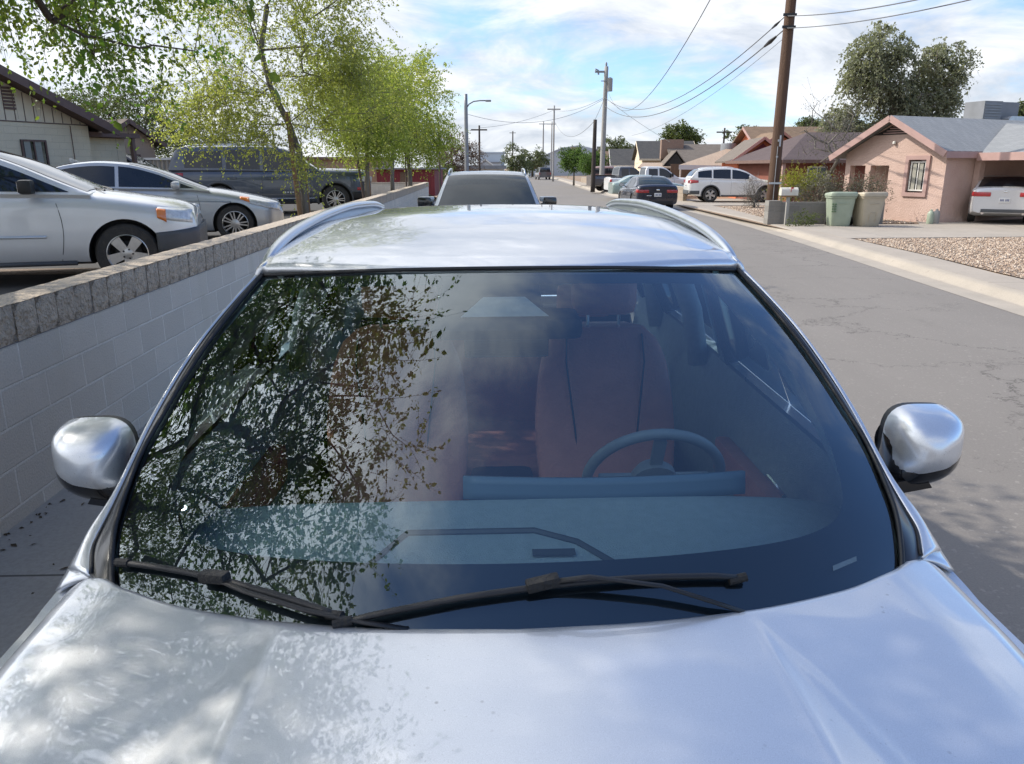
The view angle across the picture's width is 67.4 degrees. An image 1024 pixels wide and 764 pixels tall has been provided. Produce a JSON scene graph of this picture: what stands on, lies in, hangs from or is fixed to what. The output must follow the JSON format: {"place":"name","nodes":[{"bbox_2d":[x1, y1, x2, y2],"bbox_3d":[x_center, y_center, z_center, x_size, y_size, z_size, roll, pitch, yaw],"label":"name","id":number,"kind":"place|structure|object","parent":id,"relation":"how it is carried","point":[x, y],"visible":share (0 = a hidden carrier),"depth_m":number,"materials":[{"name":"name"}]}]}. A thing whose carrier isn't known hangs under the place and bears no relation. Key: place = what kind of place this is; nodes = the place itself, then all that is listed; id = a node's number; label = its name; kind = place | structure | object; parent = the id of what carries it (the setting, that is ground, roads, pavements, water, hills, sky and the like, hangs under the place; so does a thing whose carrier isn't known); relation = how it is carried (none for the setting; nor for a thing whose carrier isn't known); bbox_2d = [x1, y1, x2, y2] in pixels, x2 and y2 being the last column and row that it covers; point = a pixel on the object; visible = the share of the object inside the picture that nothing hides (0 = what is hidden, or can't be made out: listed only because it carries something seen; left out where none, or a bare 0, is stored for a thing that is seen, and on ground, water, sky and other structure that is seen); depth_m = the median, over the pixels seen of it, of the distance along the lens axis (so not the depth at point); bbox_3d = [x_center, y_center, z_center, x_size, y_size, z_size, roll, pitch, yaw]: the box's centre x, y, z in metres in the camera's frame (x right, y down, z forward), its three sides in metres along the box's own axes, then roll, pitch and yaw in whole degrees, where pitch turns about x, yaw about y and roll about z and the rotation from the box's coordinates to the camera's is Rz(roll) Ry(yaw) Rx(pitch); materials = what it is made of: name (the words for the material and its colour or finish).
{"place":"outdoors","nodes":[
{"label":"outdoors","id":0,"kind":"place"},
{"bbox_2d":[126,153,167,170],"bbox_3d":[-14.386,-7.622,28.604,4.900,1.820,2.284,-2,16,-8],"label":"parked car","id":1,"kind":"object","parent":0,"point":[140,160],"visible":0.01,"depth_m":28.43,"materials":[{"name":"grey metal"}]},
{"bbox_2d":[0,194,377,294],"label":"parking lot","id":2,"kind":"structure","parent":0,"point":[10,283],"depth_m":9.92,"materials":[{"name":"asphalt"}]},
{"bbox_2d":[0,268,100,274],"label":"gravel path","id":3,"kind":"structure","parent":2,"relation":"on","point":[42,271],"depth_m":10.26,"materials":[{"name":"gravel"}]},
{"bbox_2d":[0,64,139,166],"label":"cream house","id":4,"kind":"structure","parent":2,"relation":"on","point":[65,132],"depth_m":22.71,"materials":[{"name":"paint"}]},
{"bbox_2d":[19,139,49,164],"bbox_3d":[-13.928,-6.651,22.412,0.110,0.800,0.800,6,17,20],"label":"window","id":5,"kind":"structure","parent":4,"relation":"in","point":[37,150],"depth_m":22.40,"materials":[{"name":"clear glass"}]},
{"bbox_2d":[0,150,207,267],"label":"parked car","id":6,"kind":"object","parent":2,"relation":"on","point":[50,215],"visible":0.88,"depth_m":8.96,"materials":[{"name":"silver metal"}]},
{"bbox_2d":[59,65,196,157],"bbox_3d":[-17.057,-11.189,34.278,6.472,5.652,4.434,0,16,0],"label":"tree","id":7,"kind":"object","parent":2,"relation":"on","point":[93,103],"visible":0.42,"depth_m":33.85,"materials":[{"name":"green plant"}]},
{"bbox_2d":[106,119,166,157],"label":"tan house","id":8,"kind":"structure","parent":2,"relation":"on","point":[145,150],"depth_m":32.87,"materials":[{"name":"paint"}]},
{"bbox_2d":[0,0,280,159],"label":"ash tree","id":9,"kind":"object","parent":2,"relation":"on","point":[63,11],"visible":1,"depth_m":7.33,"materials":[{"name":"green plant"}]},
{"bbox_2d":[143,158,170,169],"bbox_3d":[-12.868,-8.459,31.900,5.300,1.640,0.120,0,16,0],"label":"corrugated fence","id":10,"kind":"object","parent":2,"relation":"on","point":[164,164],"visible":0.04,"depth_m":31.73,"materials":[{"name":"beige metal"}]},
{"bbox_2d":[56,158,283,235],"bbox_3d":[-6.787,-3.393,14.311,4.800,1.480,2.217,-5,16,-16],"label":"parked car","id":11,"kind":"object","parent":2,"relation":"on","point":[224,211],"visible":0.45,"depth_m":13.77,"materials":[{"name":"grey metal"}]},
{"bbox_2d":[0,182,428,536],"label":"block wall","id":12,"kind":"structure","parent":2,"relation":"on","point":[121,339],"depth_m":4.79,"materials":[{"name":"concrete"}]},
{"bbox_2d":[168,144,371,207],"bbox_3d":[-6.924,-5.918,22.406,5.500,1.920,2.439,-4,16,-13],"label":"parked car","id":13,"kind":"object","parent":2,"relation":"on","point":[345,191],"visible":0.48,"depth_m":21.40,"materials":[{"name":"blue metal"}]},
{"bbox_2d":[134,0,433,216],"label":"ash tree","id":14,"kind":"object","parent":2,"relation":"on","point":[350,74],"visible":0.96,"depth_m":12.97,"materials":[{"name":"green plant"}]},
{"bbox_2d":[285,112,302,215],"bbox_3d":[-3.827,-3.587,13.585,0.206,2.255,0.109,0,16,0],"label":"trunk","id":15,"kind":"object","parent":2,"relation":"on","point":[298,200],"visible":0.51,"depth_m":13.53,"materials":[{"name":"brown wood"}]},
{"bbox_2d":[305,161,310,212],"bbox_3d":[-3.698,-3.271,13.934,0.103,1.453,0.075,0,16,0],"label":"tree stake","id":16,"kind":"object","parent":2,"relation":"on","point":[308,193],"visible":0.3,"depth_m":13.88,"materials":[{"name":"brown wood"}]},
{"bbox_2d":[287,36,428,197],"bbox_3d":[-3.929,-6.719,20.359,3.469,4.575,3.478,13,20,38],"label":"ash tree","id":17,"kind":"object","parent":2,"relation":"on","point":[386,153],"visible":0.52,"depth_m":20.10,"materials":[{"name":"green plant"}]},
{"bbox_2d":[354,143,364,197],"bbox_3d":[-4.078,-5.477,20.689,0.277,2.007,0.079,0,16,0],"label":"tree stake","id":18,"kind":"object","parent":2,"relation":"on","point":[361,183],"visible":0.5,"depth_m":20.66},
{"bbox_2d":[314,45,449,190],"bbox_3d":[-4.062,-8.013,24.320,4.228,4.898,3.907,0,16,0],"label":"ash tree","id":19,"kind":"object","parent":2,"relation":"on","point":[419,143],"visible":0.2,"depth_m":24.02,"materials":[{"name":"green plant"}]},
{"bbox_2d":[371,182,422,193],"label":"block wall","id":20,"kind":"structure","parent":2,"relation":"on","point":[379,187],"depth_m":35.87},
{"bbox_2d":[371,37,470,185],"bbox_3d":[-3.818,-9.456,28.041,4.650,5.636,4.154,0,16,0],"label":"ash tree","id":21,"kind":"object","parent":2,"relation":"on","point":[439,143],"visible":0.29,"depth_m":27.69,"materials":[{"name":"green plant"}]},
{"bbox_2d":[0,201,434,657],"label":"sidewalk","id":22,"kind":"structure","parent":0,"point":[58,531],"depth_m":3.56,"materials":[{"name":"concrete"}]},
{"bbox_2d":[0,424,146,593],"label":"leaf litter","id":23,"kind":"object","parent":22,"relation":"on","point":[14,544],"visible":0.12,"depth_m":3.75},
{"bbox_2d":[439,137,440,190],"bbox_3d":[-2.993,-8.844,31.793,0.065,3.639,0.065,-6,17,-22],"label":"sign post","id":24,"kind":"object","parent":22,"relation":"on","point":[439,174],"visible":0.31,"depth_m":31.85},
{"bbox_2d":[0,0,1023,167],"label":"sky","id":25,"kind":"structure","parent":0,"point":[528,58],"materials":[{"name":"blue"}]},
{"bbox_2d":[607,149,634,167],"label":"white house","id":26,"kind":"structure","parent":0,"point":[620,157],"depth_m":81.97,"materials":[{"name":"grey"}]},
{"bbox_2d":[632,141,694,171],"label":"grey gable house","id":27,"kind":"structure","parent":0,"point":[646,151],"depth_m":74.22,"materials":[{"name":"beige"}]},
{"bbox_2d":[638,139,720,170],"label":"shingled house","id":28,"kind":"structure","parent":0,"point":[675,151],"depth_m":65.99,"materials":[{"name":"brown wood"}]},
{"bbox_2d":[677,199,764,205],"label":"driveway","id":29,"kind":"structure","parent":0,"point":[723,202],"depth_m":39.44,"materials":[{"name":"concrete"}]},
{"bbox_2d":[683,166,767,201],"bbox_3d":[11.569,-10.354,40.191,4.920,1.780,2.313,1,16,3],"label":"parked car","id":30,"kind":"object","parent":29,"relation":"on","point":[708,184],"visible":0.81,"depth_m":39.34,"materials":[{"name":"white paint"}]},
{"bbox_2d":[528,176,1023,643],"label":"road","id":31,"kind":"structure","parent":0,"point":[882,341],"depth_m":7.49,"materials":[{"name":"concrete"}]},
{"bbox_2d":[464,94,490,170],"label":"street light","id":32,"kind":"object","parent":31,"relation":"on","point":[466,148],"visible":0.88,"depth_m":49.35,"materials":[{"name":"metal"}]},
{"bbox_2d":[471,125,486,170],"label":"utility pole","id":33,"kind":"object","parent":31,"relation":"on","point":[478,129],"visible":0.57,"depth_m":85.69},
{"bbox_2d":[459,165,505,170],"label":"building","id":34,"kind":"structure","parent":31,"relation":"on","point":[495,167],"depth_m":91.98,"materials":[{"name":"beige metal"}]},
{"bbox_2d":[417,168,556,205],"bbox_3d":[-0.443,-2.895,13.825,2.360,1.841,4.870,-1,16,-2],"label":"parked car","id":35,"kind":"object","parent":31,"relation":"on","point":[482,187],"visible":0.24,"depth_m":13.01,"materials":[{"name":"silver metal"}]},
{"bbox_2d":[0,199,1023,763],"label":"parked car","id":36,"kind":"object","parent":31,"relation":"on","point":[518,485],"visible":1,"depth_m":1.82,"materials":[{"name":"silver metal"}]},
{"bbox_2d":[515,144,550,176],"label":"tree","id":37,"kind":"object","parent":31,"relation":"on","point":[537,154],"visible":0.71,"depth_m":157.90,"materials":[{"name":"green plant"}]},
{"bbox_2d":[535,167,550,179],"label":"parked van","id":38,"kind":"object","parent":31,"relation":"on","point":[545,172],"visible":0.98,"depth_m":121.26,"materials":[{"name":"grey paint"}]},
{"bbox_2d":[547,105,560,180],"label":"utility pole","id":39,"kind":"object","parent":31,"relation":"on","point":[554,109],"visible":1,"depth_m":104.78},
{"bbox_2d":[556,143,589,185],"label":"tree","id":40,"kind":"object","parent":31,"relation":"on","point":[568,162],"visible":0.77,"depth_m":76.41,"materials":[{"name":"green plant"}]},
{"bbox_2d":[590,119,596,191],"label":"utility pole","id":41,"kind":"object","parent":31,"relation":"on","point":[593,172],"visible":1,"depth_m":55.56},
{"bbox_2d":[618,175,677,207],"bbox_3d":[6.372,-9.066,36.514,2.323,1.528,4.880,-1,16,-3],"label":"parked car","id":42,"kind":"object","parent":31,"relation":"on","point":[662,190],"visible":0.81,"depth_m":34.31,"materials":[{"name":"blue paint"}]},
{"bbox_2d":[547,177,1023,315],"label":"gutter","id":43,"kind":"object","parent":31,"relation":"on","point":[991,301],"visible":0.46,"depth_m":14.17,"materials":[{"name":"concrete"}]},
{"bbox_2d":[550,177,1023,305],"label":"curb","id":44,"kind":"structure","parent":31,"relation":"on","point":[1010,295],"depth_m":14.80,"materials":[{"name":"concrete"}]},
{"bbox_2d":[554,176,1022,278],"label":"yard ground","id":45,"kind":"structure","parent":0,"point":[577,178],"depth_m":29.75,"materials":[{"name":"gravel"}]},
{"bbox_2d":[595,166,615,187],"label":"parked car","id":46,"kind":"object","parent":45,"relation":"on","point":[608,170],"visible":0.09,"depth_m":65.29,"materials":[{"name":"white paint"}]},
{"bbox_2d":[586,167,638,191],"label":"pickup truck","id":47,"kind":"object","parent":45,"relation":"on","point":[616,171],"visible":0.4,"depth_m":57.09,"materials":[{"name":"grey paint"}]},
{"bbox_2d":[597,135,634,153],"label":"tree","id":48,"kind":"object","parent":45,"relation":"on","point":[611,142],"visible":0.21,"depth_m":112.15,"materials":[{"name":"green plant"}]},
{"bbox_2d":[604,166,684,189],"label":"pickup truck","id":49,"kind":"object","parent":45,"relation":"on","point":[659,171],"visible":0.21,"depth_m":46.51,"materials":[{"name":"white paint"}]},
{"bbox_2d":[608,175,688,194],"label":"parked car","id":50,"kind":"object","parent":45,"relation":"on","point":[614,187],"visible":0.16,"depth_m":43.71,"materials":[{"name":"white paint"}]},
{"bbox_2d":[656,119,706,143],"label":"tree","id":51,"kind":"object","parent":45,"relation":"on","point":[685,132],"visible":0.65,"depth_m":89.93,"materials":[{"name":"green plant"}]},
{"bbox_2d":[677,186,686,200],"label":"block wall","id":52,"kind":"structure","parent":45,"relation":"on","point":[682,196],"depth_m":41.62,"materials":[{"name":"concrete"}]},
{"bbox_2d":[670,149,731,176],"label":"tan roof house","id":53,"kind":"structure","parent":45,"relation":"on","point":[683,169],"depth_m":52.18,"materials":[{"name":"grey"}]},
{"bbox_2d":[720,143,736,150],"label":"rooftop cooler","id":54,"kind":"object","parent":53,"relation":"on","point":[728,146],"visible":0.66,"depth_m":54.06,"materials":[{"name":"grey"}]},
{"bbox_2d":[716,128,731,142],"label":"utility pole","id":55,"kind":"object","parent":45,"relation":"on","point":[724,132],"visible":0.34,"depth_m":90.37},
{"bbox_2d":[722,124,756,142],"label":"tree","id":56,"kind":"object","parent":45,"relation":"on","point":[730,135],"visible":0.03,"depth_m":95.48,"materials":[{"name":"green plant"}]},
{"bbox_2d":[715,137,771,198],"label":"orange house","id":57,"kind":"structure","parent":45,"relation":"on","point":[744,147],"depth_m":45.02,"materials":[{"name":"paint"}]},
{"bbox_2d":[756,131,791,140],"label":"orange gable","id":58,"kind":"structure","parent":45,"relation":"on","point":[769,136],"depth_m":48.42,"materials":[{"name":"paint"}]},
{"bbox_2d":[732,126,863,144],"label":"house","id":59,"kind":"structure","parent":45,"relation":"on","point":[748,132],"depth_m":52.47,"materials":[{"name":"orange paint"}]},
{"bbox_2d":[786,208,823,226],"bbox_3d":[8.960,-4.942,23.544,1.180,0.776,0.762,4,16,14],"label":"shrub","id":60,"kind":"object","parent":45,"relation":"on","point":[808,221],"visible":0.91,"depth_m":23.51,"materials":[{"name":"green plant"}]},
{"bbox_2d":[793,116,823,126],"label":"tree","id":61,"kind":"object","parent":45,"relation":"on","point":[806,122],"visible":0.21,"depth_m":70.67,"materials":[{"name":"green plant"}]},
{"bbox_2d":[763,200,884,224],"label":"block wall","id":62,"kind":"structure","parent":45,"relation":"on","point":[774,211],"depth_m":24.34,"materials":[{"name":"concrete"}]},
{"bbox_2d":[725,132,925,201],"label":"house","id":63,"kind":"structure","parent":45,"relation":"on","point":[755,162],"depth_m":38.55,"materials":[{"name":"paint"}]},
{"bbox_2d":[806,167,827,185],"bbox_3d":[14.974,-10.133,37.783,1.000,0.900,0.110,-1,16,-4],"label":"window","id":64,"kind":"structure","parent":63,"relation":"in","point":[822,169],"depth_m":37.70,"materials":[{"name":"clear glass"}]},
{"bbox_2d":[814,20,984,131],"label":"eucalyptus tree","id":65,"kind":"object","parent":45,"relation":"on","point":[874,76],"visible":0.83,"depth_m":43.46,"materials":[{"name":"green plant"}]},
{"bbox_2d":[828,115,1023,222],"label":"pink house","id":66,"kind":"structure","parent":45,"relation":"on","point":[962,157],"depth_m":25.59,"materials":[{"name":"paint"}]},
{"bbox_2d":[907,161,925,190],"bbox_3d":[13.487,-6.833,25.501,0.110,0.950,0.580,-7,17,-24],"label":"window","id":67,"kind":"structure","parent":66,"relation":"in","point":[917,170],"depth_m":25.51,"materials":[{"name":"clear glass"}]},
{"bbox_2d":[963,101,1023,120],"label":"rooftop cooler","id":68,"kind":"object","parent":66,"relation":"on","point":[998,110],"visible":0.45,"depth_m":29.66,"materials":[{"name":"grey"}]},
{"bbox_2d":[857,237,1023,278],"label":"gravel yard","id":69,"kind":"structure","parent":45,"relation":"on","point":[1012,274],"depth_m":16.08,"materials":[{"name":"gravel"}]},
{"bbox_2d":[1018,98,1023,115],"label":"tree","id":70,"kind":"object","parent":45,"relation":"on","point":[1021,110],"visible":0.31,"depth_m":65.57,"materials":[{"name":"green plant"}]},
{"bbox_2d":[554,177,1023,291],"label":"sidewalk","id":71,"kind":"structure","parent":0,"point":[991,277],"depth_m":15.25,"materials":[{"name":"concrete"}]},
{"bbox_2d":[550,122,551,176],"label":"utility pole","id":72,"kind":"object","parent":71,"relation":"on","point":[551,149],"visible":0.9,"depth_m":153.08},
{"bbox_2d":[576,150,611,174],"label":"tree","id":73,"kind":"object","parent":71,"relation":"on","point":[585,164],"visible":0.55,"depth_m":72.54,"materials":[{"name":"green plant"}]},
{"bbox_2d":[595,62,612,174],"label":"utility pole","id":74,"kind":"object","parent":71,"relation":"on","point":[608,84],"visible":0.95,"depth_m":62.31,"materials":[{"name":"wood"}]},
{"bbox_2d":[605,0,709,110],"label":"power line","id":75,"kind":"object","parent":74,"relation":"attached to","point":[673,61],"visible":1,"depth_m":22.04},
{"bbox_2d":[763,0,796,199],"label":"utility pole","id":76,"kind":"object","parent":71,"relation":"on","point":[779,116],"visible":0.94,"depth_m":24.97,"materials":[{"name":"wood"}]},
{"bbox_2d":[605,30,782,116],"bbox_3d":[8.085,-16.172,43.556,0.035,2.002,39.424,0,16,-2],"label":"power line","id":77,"kind":"object","parent":76,"relation":"attached to","point":[711,86],"visible":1,"depth_m":32.17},
{"bbox_2d":[606,17,783,109],"bbox_3d":[8.085,-16.672,43.416,0.030,2.229,39.423,0,16,-2],"label":"power line","id":78,"kind":"object","parent":76,"relation":"attached to","point":[705,81],"visible":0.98,"depth_m":32.84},
{"bbox_2d":[632,42,778,135],"bbox_3d":[8.054,-13.136,36.097,0.014,2.082,23.435,-1,16,-3],"label":"power line","id":79,"kind":"object","parent":76,"relation":"attached to","point":[719,89],"visible":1,"depth_m":30.56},
{"bbox_2d":[788,0,916,15],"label":"power line","id":80,"kind":"object","parent":76,"relation":"attached to","point":[855,10],"visible":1,"depth_m":18.69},
{"bbox_2d":[792,0,969,27],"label":"power line","id":81,"kind":"object","parent":76,"relation":"attached to","point":[887,16],"visible":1,"depth_m":17.21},
{"bbox_2d":[779,187,798,224],"bbox_3d":[8.574,-5.473,23.901,0.520,1.150,0.256,0,16,0],"label":"mailbox","id":82,"kind":"object","parent":71,"relation":"on","point":[787,192],"visible":0.98,"depth_m":23.73,"materials":[{"name":"white metal"}]},
{"bbox_2d":[722,205,913,223],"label":"gravel","id":83,"kind":"structure","parent":0,"point":[752,211],"depth_m":31.41,"materials":[{"name":"gravel"}]},
{"bbox_2d":[789,219,1023,238],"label":"driveway","id":84,"kind":"structure","parent":0,"point":[1011,228],"depth_m":21.86,"materials":[{"name":"concrete"}]},
{"bbox_2d":[824,192,857,225],"bbox_3d":[10.065,-5.337,23.622,0.832,1.022,0.955,2,16,8],"label":"wheeled bin","id":85,"kind":"object","parent":84,"relation":"on","point":[839,208],"visible":1,"depth_m":23.28,"materials":[{"name":"green plastic"}]},
{"bbox_2d":[850,192,887,226],"bbox_3d":[10.841,-5.297,23.478,0.832,1.022,0.955,-2,16,-6],"label":"wheeled bin","id":86,"kind":"object","parent":84,"relation":"on","point":[867,209],"visible":0.91,"depth_m":23.15,"materials":[{"name":"beige plastic"}]},
{"bbox_2d":[926,209,934,223],"bbox_3d":[13.291,-5.255,24.385,0.210,0.450,0.207,0,16,0],"label":"canister","id":87,"kind":"object","parent":84,"relation":"on","point":[930,217],"visible":1,"depth_m":24.32,"materials":[{"name":"white plastic"}]},
{"bbox_2d":[933,209,939,222],"bbox_3d":[13.606,-5.322,24.626,0.210,0.450,0.207,0,16,0],"label":"canister","id":88,"kind":"object","parent":84,"relation":"on","point":[936,215],"visible":0.88,"depth_m":24.55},
{"bbox_2d":[966,175,1023,222],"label":"parked car","id":89,"kind":"object","parent":84,"relation":"on","point":[996,195],"visible":0.73,"depth_m":24.19,"materials":[{"name":"paint"}]},
{"label":"ground","id":90,"kind":"structure","parent":0,"visible":0},
{"bbox_2d":[499,142,534,177],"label":"tree","id":91,"kind":"object","parent":90,"relation":"on","point":[515,165],"visible":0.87,"depth_m":143.70,"materials":[{"name":"green plant"}]},
{"bbox_2d":[527,145,591,175],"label":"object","id":92,"kind":"structure","parent":90,"relation":"on","point":[556,166],"depth_m":169.28,"materials":[{"name":"grey stone"}]},
{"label":"dirt lot","id":93,"kind":"structure","parent":0,"visible":0},
{"bbox_2d":[420,151,454,180],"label":"shrub","id":94,"kind":"object","parent":93,"relation":"on","point":[449,166],"visible":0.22,"depth_m":59.46,"materials":[{"name":"green plant"}]},
{"bbox_2d":[424,130,486,171],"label":"dry tree","id":95,"kind":"object","parent":93,"relation":"on","point":[457,157],"visible":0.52,"depth_m":70.47,"materials":[{"name":"green plant"}]},
{"bbox_2d":[477,152,504,164],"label":"warehouse","id":96,"kind":"structure","parent":93,"relation":"on","point":[494,158],"depth_m":196.71,"materials":[{"name":"metal"}]},
{"label":"gravel yard","id":97,"kind":"structure","parent":0,"visible":0},
{"bbox_2d":[738,171,766,207],"bbox_3d":[10.717,-8.390,33.993,1.754,1.868,1.714,13,20,38],"label":"shrub","id":98,"kind":"object","parent":97,"relation":"on","point":[753,202],"visible":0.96,"depth_m":33.97,"materials":[{"name":"grey plant"}]},
{"bbox_2d":[763,162,831,201],"bbox_3d":[10.243,-6.955,27.610,2.425,2.051,1.694,-8,17,-26],"label":"shrub","id":99,"kind":"object","parent":97,"relation":"on","point":[796,181],"visible":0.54,"depth_m":27.41,"materials":[{"name":"green plant"}]},
{"bbox_2d":[790,168,861,201],"bbox_3d":[10.320,-6.209,25.864,2.347,2.079,2.009,-6,17,-19],"label":"shrub","id":100,"kind":"object","parent":97,"relation":"on","point":[831,186],"visible":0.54,"depth_m":25.59,"materials":[{"name":"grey plant"}]},
{"bbox_2d":[790,77,869,201],"bbox_3d":[12.153,-9.086,29.709,2.909,5.044,3.179,14,21,41],"label":"bare tree","id":101,"kind":"object","parent":97,"relation":"on","point":[825,142],"visible":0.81,"depth_m":29.49,"materials":[{"name":"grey plant"}]},
{"bbox_2d":[839,166,894,211],"bbox_3d":[11.699,-6.240,25.515,2.173,1.800,1.742,0,16,0],"label":"shrub","id":102,"kind":"object","parent":97,"relation":"on","point":[875,188],"visible":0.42,"depth_m":25.31,"materials":[{"name":"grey plant"}]},
{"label":"dirt lot","id":103,"kind":"structure","parent":0,"visible":0},
{"bbox_2d":[52,85,142,121],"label":"tree","id":104,"kind":"object","parent":103,"relation":"on","point":[73,100],"visible":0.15,"depth_m":44.74,"materials":[{"name":"green plant"}]},
{"bbox_2d":[143,113,295,157],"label":"tree","id":105,"kind":"object","parent":103,"relation":"on","point":[200,141],"visible":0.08,"depth_m":41.74,"materials":[{"name":"green plant"}]},
{"bbox_2d":[307,157,390,181],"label":"tan shed","id":106,"kind":"structure","parent":103,"relation":"on","point":[339,164],"depth_m":45.22,"materials":[{"name":"paint"}]},
{"bbox_2d":[372,168,445,195],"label":"red shed","id":107,"kind":"structure","parent":103,"relation":"on","point":[432,180],"depth_m":43.36,"materials":[{"name":"metal"}]},
{"bbox_2d":[400,172,407,181],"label":"door","id":108,"kind":"structure","parent":107,"relation":"in","point":[402,174],"depth_m":43.33,"materials":[{"name":"brown wood"}]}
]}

